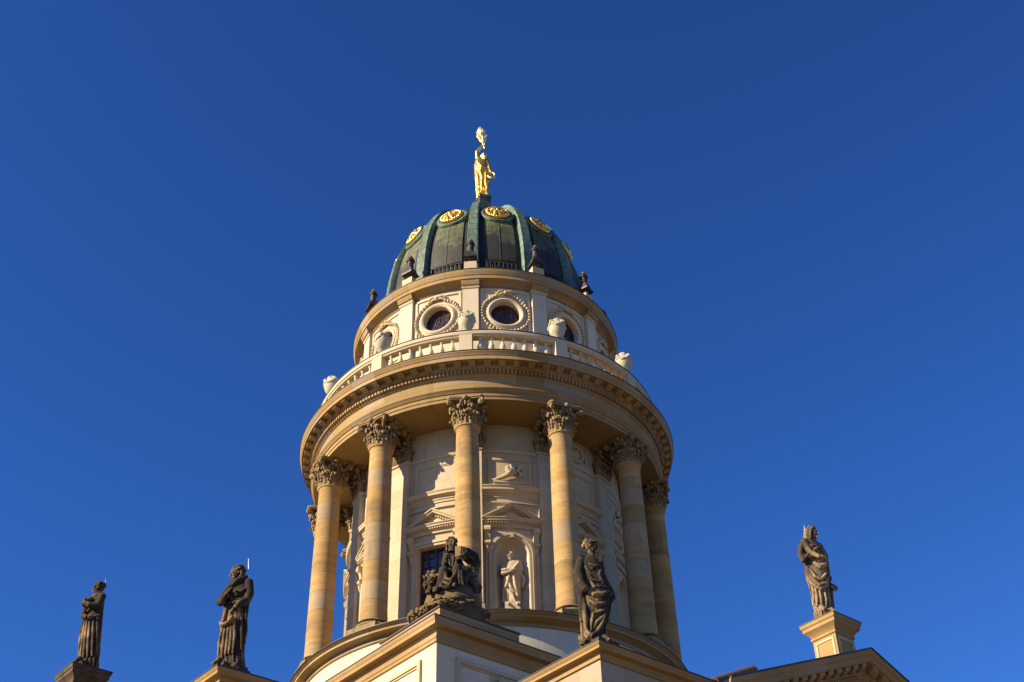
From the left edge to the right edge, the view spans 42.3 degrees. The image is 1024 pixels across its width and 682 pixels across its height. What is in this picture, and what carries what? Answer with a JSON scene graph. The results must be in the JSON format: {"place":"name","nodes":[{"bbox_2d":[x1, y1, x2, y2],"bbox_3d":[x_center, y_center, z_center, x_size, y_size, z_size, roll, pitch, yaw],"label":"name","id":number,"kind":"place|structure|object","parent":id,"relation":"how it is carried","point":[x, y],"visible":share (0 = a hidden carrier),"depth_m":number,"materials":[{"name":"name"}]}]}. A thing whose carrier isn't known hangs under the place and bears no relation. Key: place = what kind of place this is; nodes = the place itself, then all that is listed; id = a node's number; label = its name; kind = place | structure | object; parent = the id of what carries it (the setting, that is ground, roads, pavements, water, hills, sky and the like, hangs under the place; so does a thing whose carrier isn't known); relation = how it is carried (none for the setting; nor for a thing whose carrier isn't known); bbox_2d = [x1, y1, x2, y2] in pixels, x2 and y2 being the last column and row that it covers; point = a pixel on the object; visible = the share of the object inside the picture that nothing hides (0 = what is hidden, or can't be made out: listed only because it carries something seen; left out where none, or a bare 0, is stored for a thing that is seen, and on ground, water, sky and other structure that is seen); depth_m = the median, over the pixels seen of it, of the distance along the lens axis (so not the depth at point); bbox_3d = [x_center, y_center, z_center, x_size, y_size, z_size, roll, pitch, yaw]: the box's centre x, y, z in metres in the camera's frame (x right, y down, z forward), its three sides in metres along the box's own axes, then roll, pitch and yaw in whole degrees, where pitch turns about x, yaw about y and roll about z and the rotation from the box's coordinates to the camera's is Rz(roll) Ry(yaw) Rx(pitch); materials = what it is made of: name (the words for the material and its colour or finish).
{"place":"outdoors","nodes":[
{"label":"outdoors","id":0,"kind":"place"},
{"bbox_2d":[54,193,909,681],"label":"domed church tower","id":1,"kind":"structure","parent":0,"point":[500,429],"depth_m":63.62,"materials":[{"name":"stone"}]},
{"bbox_2d":[74,579,106,667],"bbox_3d":[-16.420,11.060,51.759,1.065,4.086,0.838,19,-43,-24],"label":"standing statue","id":2,"kind":"object","parent":1,"relation":"on","point":[90,632],"visible":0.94,"depth_m":51.50,"materials":[{"name":"black stone"}]},
{"bbox_2d":[211,558,253,668],"bbox_3d":[-8.835,8.664,41.965,1.172,4.283,0.953,1,-39,-4],"label":"standing statue","id":3,"kind":"object","parent":1,"relation":"on","point":[235,597],"visible":0.87,"depth_m":41.75,"materials":[{"name":"black stone"}]},
{"bbox_2d":[323,376,337,393],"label":"stone vase","id":4,"kind":"object","parent":1,"relation":"on","point":[329,382],"visible":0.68,"depth_m":70.00,"materials":[{"name":"white stone"}]},
{"bbox_2d":[365,289,377,312],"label":"bronze finial","id":5,"kind":"object","parent":1,"relation":"on","point":[373,294],"visible":0.66,"depth_m":74.95,"materials":[{"name":"grey metal"}]},
{"bbox_2d":[372,332,392,351],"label":"stone vase","id":6,"kind":"object","parent":1,"relation":"on","point":[382,341],"visible":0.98,"depth_m":67.24,"materials":[{"name":"white stone"}]},
{"bbox_2d":[401,256,418,278],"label":"bronze finial","id":7,"kind":"object","parent":1,"relation":"on","point":[409,271],"visible":0.98,"depth_m":72.64,"materials":[{"name":"grey metal"}]},
{"bbox_2d":[406,536,491,623],"bbox_3d":[-2.341,8.986,50.032,2.257,3.769,2.534,-30,-47,30],"label":"seated statue","id":8,"kind":"object","parent":1,"relation":"on","point":[453,583],"visible":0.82,"depth_m":49.23,"materials":[{"name":"stone"}]},
{"bbox_2d":[457,310,475,329],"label":"stone vase","id":9,"kind":"object","parent":1,"relation":"on","point":[466,319],"visible":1,"depth_m":66.02,"materials":[{"name":"white stone"}]},
{"bbox_2d":[464,239,477,263],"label":"bronze finial","id":10,"kind":"object","parent":1,"relation":"on","point":[470,254],"visible":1,"depth_m":71.66,"materials":[{"name":"grey metal"}]},
{"bbox_2d":[474,127,495,198],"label":"gilded statue","id":11,"kind":"object","parent":1,"relation":"on","point":[482,171],"visible":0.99,"depth_m":85.49,"materials":[{"name":"gold metal"}]},
{"bbox_2d":[499,551,525,608],"bbox_3d":[0.030,10.868,59.738,1.176,3.089,0.771,0,-39,-2],"label":"niche statue","id":12,"kind":"object","parent":1,"relation":"in","point":[510,571],"visible":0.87,"depth_m":59.61,"materials":[{"name":"stone"}]},
{"bbox_2d":[527,245,543,268],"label":"bronze finial","id":13,"kind":"object","parent":1,"relation":"on","point":[536,261],"visible":0.98,"depth_m":72.20,"materials":[{"name":"grey metal"}]},
{"bbox_2d":[547,318,566,337],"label":"stone vase","id":14,"kind":"object","parent":1,"relation":"on","point":[557,327],"visible":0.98,"depth_m":66.67,"materials":[{"name":"white stone"}]},
{"bbox_2d":[577,272,593,294],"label":"bronze finial","id":15,"kind":"object","parent":1,"relation":"on","point":[584,286],"visible":0.77,"depth_m":74.05,"materials":[{"name":"grey metal"}]},
{"bbox_2d":[573,538,614,646],"bbox_3d":[2.589,7.761,41.222,1.323,3.968,0.978,2,-39,-5],"label":"standing statue","id":16,"kind":"object","parent":1,"relation":"on","point":[594,590],"visible":0.93,"depth_m":41.01,"materials":[{"name":"black stone"}]},
{"bbox_2d":[615,352,632,370],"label":"stone vase","id":17,"kind":"object","parent":1,"relation":"on","point":[624,360],"visible":0.78,"depth_m":69.03,"materials":[{"name":"white stone"}]},
{"bbox_2d":[797,525,837,618],"bbox_3d":[11.588,8.686,49.998,0.988,4.244,1.304,-29,-46,29],"label":"standing statue","id":18,"kind":"object","parent":1,"relation":"on","point":[815,561],"visible":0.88,"depth_m":49.84,"materials":[{"name":"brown stone"}]},
{"bbox_2d":[0,0,1023,681],"label":"sky","id":19,"kind":"structure","parent":0,"point":[798,224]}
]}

